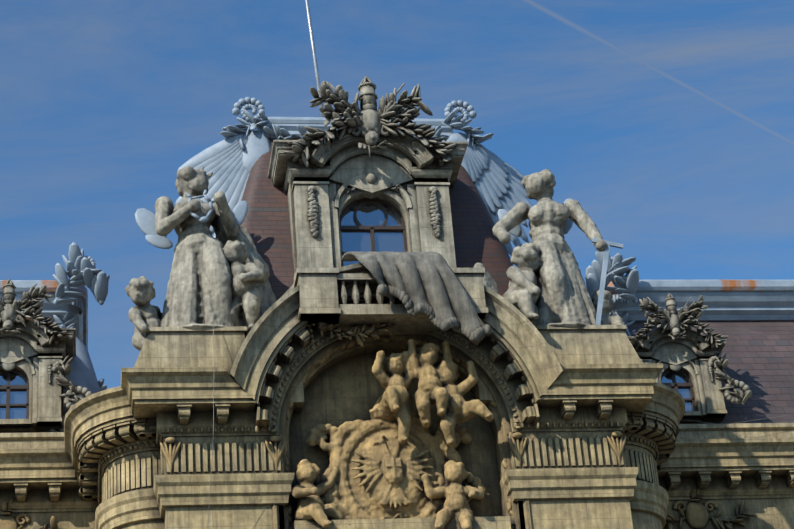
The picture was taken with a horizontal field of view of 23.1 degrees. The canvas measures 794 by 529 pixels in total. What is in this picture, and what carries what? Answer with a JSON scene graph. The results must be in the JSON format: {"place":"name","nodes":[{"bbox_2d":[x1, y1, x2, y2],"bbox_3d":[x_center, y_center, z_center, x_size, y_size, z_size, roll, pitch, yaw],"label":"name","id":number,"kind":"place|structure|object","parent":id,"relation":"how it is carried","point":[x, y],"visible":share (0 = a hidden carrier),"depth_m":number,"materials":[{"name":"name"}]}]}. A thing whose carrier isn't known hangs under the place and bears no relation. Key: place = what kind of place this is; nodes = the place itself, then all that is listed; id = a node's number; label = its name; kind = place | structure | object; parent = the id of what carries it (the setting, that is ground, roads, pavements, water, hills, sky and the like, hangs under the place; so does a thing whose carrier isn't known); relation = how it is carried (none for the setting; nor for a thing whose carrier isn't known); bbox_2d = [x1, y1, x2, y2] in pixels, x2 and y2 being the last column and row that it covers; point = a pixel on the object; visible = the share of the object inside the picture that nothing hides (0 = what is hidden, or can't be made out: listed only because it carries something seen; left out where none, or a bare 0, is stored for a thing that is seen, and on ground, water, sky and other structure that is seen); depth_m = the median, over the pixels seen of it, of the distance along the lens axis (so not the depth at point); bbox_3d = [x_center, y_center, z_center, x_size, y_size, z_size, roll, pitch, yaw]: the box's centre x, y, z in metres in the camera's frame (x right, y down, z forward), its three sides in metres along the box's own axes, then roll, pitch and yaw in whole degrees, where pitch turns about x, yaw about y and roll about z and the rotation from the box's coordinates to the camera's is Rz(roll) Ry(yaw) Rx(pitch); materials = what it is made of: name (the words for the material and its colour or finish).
{"place":"outdoors","nodes":[
{"label":"outdoors","id":0,"kind":"place"},
{"bbox_2d":[0,324,59,432],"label":"roof","id":1,"kind":"structure","parent":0,"point":[41,325],"depth_m":37.66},
{"bbox_2d":[0,319,75,431],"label":"dormer","id":2,"kind":"object","parent":1,"relation":"attached to","point":[30,351],"depth_m":37.85,"materials":[{"name":"beige stone"}]},
{"bbox_2d":[0,369,28,418],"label":"window frame","id":3,"kind":"object","parent":2,"relation":"in","point":[8,387],"visible":0.69,"depth_m":37.80,"materials":[{"name":"wood"}]},
{"bbox_2d":[0,279,92,408],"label":"carved ornament","id":4,"kind":"object","parent":2,"relation":"attached to","point":[11,309],"visible":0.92,"depth_m":37.88,"materials":[{"name":"stone"}]},
{"bbox_2d":[0,280,87,348],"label":"roof cornice","id":5,"kind":"structure","parent":1,"relation":"on","point":[51,309],"depth_m":39.88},
{"bbox_2d":[61,297,83,318],"bbox_3d":[-6.718,0.924,40.060,0.493,0.410,0.511,0,-28,-9],"label":"zinc roof frieze","id":6,"kind":"object","parent":5,"relation":"on","point":[78,304],"visible":0.6,"depth_m":39.98,"materials":[{"name":"grey metal"}]},
{"bbox_2d":[63,326,100,414],"bbox_3d":[-6.186,2.346,38.923,1.213,3.150,1.213,0,-28,-9],"label":"roof corner","id":7,"kind":"object","parent":1,"relation":"on","point":[82,374],"visible":0.21,"depth_m":38.99,"materials":[{"name":"metal"}]},
{"bbox_2d":[50,242,638,431],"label":"zinc roof ornaments","id":8,"kind":"object","parent":1,"relation":"attached to","point":[81,270],"visible":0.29,"depth_m":39.61},
{"bbox_2d":[255,117,453,139],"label":"roof ridge","id":9,"kind":"structure","parent":0,"point":[289,124],"depth_m":39.52,"materials":[{"name":"grey metal"}]},
{"bbox_2d":[241,137,512,300],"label":"dome roof","id":10,"kind":"structure","parent":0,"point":[266,223],"depth_m":37.86,"materials":[{"name":"tile"}]},
{"bbox_2d":[305,0,324,116],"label":"flagpole","id":11,"kind":"object","parent":10,"relation":"on","point":[313,48],"visible":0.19,"depth_m":42.75,"materials":[{"name":"metal"}]},
{"bbox_2d":[174,97,532,255],"bbox_3d":[-0.766,-1.646,39.131,7.435,3.905,0.849,0,-28,-9],"label":"roof ornament","id":12,"kind":"object","parent":10,"relation":"attached to","point":[232,158],"visible":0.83,"depth_m":39.32,"materials":[{"name":"grey metal"}]},
{"bbox_2d":[268,128,467,273],"bbox_3d":[-0.651,-0.527,38.552,3.805,3.170,3.552,0,-28,-9],"label":"dormer","id":13,"kind":"object","parent":10,"relation":"attached to","point":[416,169],"depth_m":37.49,"materials":[{"name":"grey stone"}]},
{"bbox_2d":[284,76,456,237],"bbox_3d":[-0.501,-2.151,37.516,3.404,3.470,0.885,0,-28,-9],"label":"carved ornament","id":14,"kind":"object","parent":13,"relation":"attached to","point":[369,122],"visible":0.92,"depth_m":37.62,"materials":[{"name":"stone"}]},
{"bbox_2d":[340,198,407,261],"bbox_3d":[-0.472,-0.509,37.423,1.320,1.773,0.080,0,-28,-9],"label":"window frame","id":15,"kind":"object","parent":13,"relation":"in","point":[374,201],"visible":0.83,"depth_m":37.56,"materials":[{"name":"wood"}]},
{"bbox_2d":[230,263,562,433],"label":"arched pediment","id":16,"kind":"structure","parent":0,"point":[513,356],"depth_m":34.85,"materials":[{"name":"beige stone"}]},
{"bbox_2d":[0,0,793,388],"label":"sky","id":17,"kind":"structure","parent":0,"point":[670,123],"materials":[{"name":"blue"}]},
{"bbox_2d":[625,321,793,423],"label":"roof","id":18,"kind":"structure","parent":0,"point":[760,356],"depth_m":41.01,"materials":[{"name":"tile"}]},
{"bbox_2d":[630,327,727,422],"bbox_3d":[5.641,2.510,40.364,2.283,1.902,1.812,0,-28,-9],"label":"dormer","id":19,"kind":"object","parent":18,"relation":"attached to","point":[692,352],"visible":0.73,"depth_m":39.87,"materials":[{"name":"stone"}]},
{"bbox_2d":[660,369,696,415],"bbox_3d":[5.728,2.615,39.816,0.720,1.020,0.080,0,-28,-9],"label":"window frame","id":20,"kind":"object","parent":19,"relation":"in","point":[676,386],"visible":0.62,"depth_m":39.88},
{"bbox_2d":[661,373,692,410],"bbox_3d":[5.724,2.629,39.842,0.720,1.020,0.001,0,-28,-9],"label":"window glass","id":21,"kind":"object","parent":20,"relation":"in","point":[680,378],"depth_m":39.92,"materials":[{"name":"blue glass"}]},
{"bbox_2d":[627,293,751,404],"bbox_3d":[5.733,1.705,39.787,3.040,2.446,0.611,0,-28,-9],"label":"carved ornament","id":22,"kind":"object","parent":19,"relation":"attached to","point":[674,324],"visible":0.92,"depth_m":39.86,"materials":[{"name":"stone"}]},
{"bbox_2d":[608,280,793,321],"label":"roof cornice","id":23,"kind":"structure","parent":18,"relation":"on","point":[748,300],"depth_m":42.10,"materials":[{"name":"grey metal"}]},
{"bbox_2d":[612,294,628,315],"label":"zinc roof frieze","id":24,"kind":"object","parent":23,"relation":"attached to","point":[617,299],"visible":0.33,"depth_m":41.68,"materials":[{"name":"grey metal"}]},
{"label":"ground","id":25,"kind":"structure","parent":0,"visible":0},
{"bbox_2d":[9,435,293,528],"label":"frieze","id":26,"kind":"object","parent":25,"relation":"on","point":[147,490],"visible":0.92,"depth_m":33.74,"materials":[{"name":"stone"}]},
{"bbox_2d":[0,367,278,512],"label":"cornice","id":27,"kind":"structure","parent":26,"relation":"on","point":[138,410],"depth_m":34.29,"materials":[{"name":"stone"}]},
{"bbox_2d":[0,432,64,448],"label":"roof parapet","id":28,"kind":"structure","parent":27,"relation":"on","point":[41,440],"depth_m":37.12,"materials":[{"name":"stone"}]},
{"bbox_2d":[133,285,303,412],"bbox_3d":[-3.362,1.571,35.375,3.150,2.450,1.700,0,-28,-9],"label":"pedestal","id":29,"kind":"object","parent":27,"relation":"on","point":[173,347],"visible":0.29,"depth_m":34.48,"materials":[{"name":"stone"}]},
{"bbox_2d":[125,240,263,350],"bbox_3d":[-3.672,0.722,35.268,2.515,2.622,1.104,0,-28,-9],"label":"statue putti","id":30,"kind":"object","parent":29,"relation":"on","point":[144,314],"visible":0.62,"depth_m":35.06,"materials":[{"name":"stone"}]},
{"bbox_2d":[154,166,275,331],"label":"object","id":31,"kind":"object","parent":29,"relation":"on","point":[199,290],"visible":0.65,"depth_m":35.72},
{"bbox_2d":[135,200,247,248],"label":"statue wings","id":32,"kind":"object","parent":31,"relation":"attached to","point":[145,219],"visible":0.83,"depth_m":36.62},
{"bbox_2d":[186,190,213,221],"bbox_3d":[-3.634,-1.067,35.877,0.464,0.662,0.100,-11,-25,-14],"label":"lyre","id":33,"kind":"object","parent":31,"relation":"attached to","point":[198,217],"visible":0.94,"depth_m":35.87,"materials":[{"name":"metal"}]},
{"bbox_2d":[208,312,781,522],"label":"conductor wires","id":34,"kind":"object","parent":27,"relation":"attached to","point":[213,418],"visible":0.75,"depth_m":33.47,"materials":[{"name":"metal"}]},
{"bbox_2d":[0,431,756,528],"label":"frieze ornaments","id":35,"kind":"object","parent":26,"relation":"attached to","point":[694,513],"visible":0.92,"depth_m":36.46,"materials":[{"name":"stone"}]},
{"bbox_2d":[242,334,541,528],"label":"arched niche","id":36,"kind":"object","parent":25,"relation":"on","point":[340,387],"visible":0.15,"depth_m":35.22,"materials":[{"name":"beige stone"}]},
{"bbox_2d":[292,268,488,334],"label":"balcony","id":37,"kind":"structure","parent":36,"relation":"attached to","point":[318,295],"depth_m":34.87,"materials":[{"name":"stone"}]},
{"bbox_2d":[341,251,490,341],"bbox_3d":[0.337,0.601,35.411,2.406,2.448,1.623,0,-28,-9],"label":"stone drapery","id":38,"kind":"object","parent":37,"relation":"attached to","point":[429,285],"visible":1,"depth_m":34.69,"materials":[{"name":"grey stone"}]},
{"bbox_2d":[291,339,493,528],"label":"cherub statues","id":39,"kind":"object","parent":36,"relation":"attached to","point":[440,390],"visible":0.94,"depth_m":34.42,"materials":[{"name":"stone"}]},
{"bbox_2d":[285,323,513,528],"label":"arch garlands","id":40,"kind":"object","parent":36,"relation":"attached to","point":[356,330],"visible":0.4,"depth_m":34.94,"materials":[{"name":"beige stone"}]},
{"bbox_2d":[293,516,510,528],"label":"ledge","id":41,"kind":"object","parent":36,"relation":"attached to","point":[499,522],"visible":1,"depth_m":33.74,"materials":[{"name":"stone"}]},
{"bbox_2d":[306,389,485,518],"bbox_3d":[-0.095,3.612,34.521,3.348,3.228,0.610,0,-28,-9],"label":"cartouche","id":42,"kind":"object","parent":41,"relation":"on","point":[382,470],"visible":0.71,"depth_m":34.46,"materials":[{"name":"stone"}]},
{"bbox_2d":[498,431,793,528],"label":"frieze","id":43,"kind":"object","parent":25,"relation":"on","point":[574,480],"visible":0.83,"depth_m":34.66,"materials":[{"name":"stone"}]},
{"bbox_2d":[513,363,793,499],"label":"cornice","id":44,"kind":"structure","parent":43,"relation":"on","point":[636,405],"depth_m":36.07,"materials":[{"name":"stone"}]},
{"bbox_2d":[474,325,642,405],"bbox_3d":[2.909,1.573,36.373,3.150,2.450,1.700,0,-28,-9],"label":"pedestal","id":45,"kind":"object","parent":44,"relation":"on","point":[598,344],"visible":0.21,"depth_m":35.59,"materials":[{"name":"stone"}]},
{"bbox_2d":[474,243,623,324],"bbox_3d":[2.929,0.851,36.354,3.086,2.547,1.082,13,-32,-31],"label":"statue putti","id":46,"kind":"object","parent":45,"relation":"on","point":[521,293],"visible":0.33,"depth_m":36.16,"materials":[{"name":"stone"}]},
{"bbox_2d":[492,169,606,327],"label":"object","id":47,"kind":"object","parent":45,"relation":"on","point":[564,299],"visible":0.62,"depth_m":36.73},
{"bbox_2d":[497,198,572,236],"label":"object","id":48,"kind":"object","parent":47,"relation":"attached to","point":[515,231],"visible":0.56,"depth_m":37.86,"materials":[{"name":"grey metal"}]},
{"bbox_2d":[592,238,622,324],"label":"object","id":49,"kind":"object","parent":47,"relation":"attached to","point":[603,280],"visible":0.75,"depth_m":36.46,"materials":[{"name":"metal"}]},
{"bbox_2d":[677,423,793,438],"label":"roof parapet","id":50,"kind":"structure","parent":44,"relation":"on","point":[737,430],"depth_m":39.33,"materials":[{"name":"stone"}]}
]}

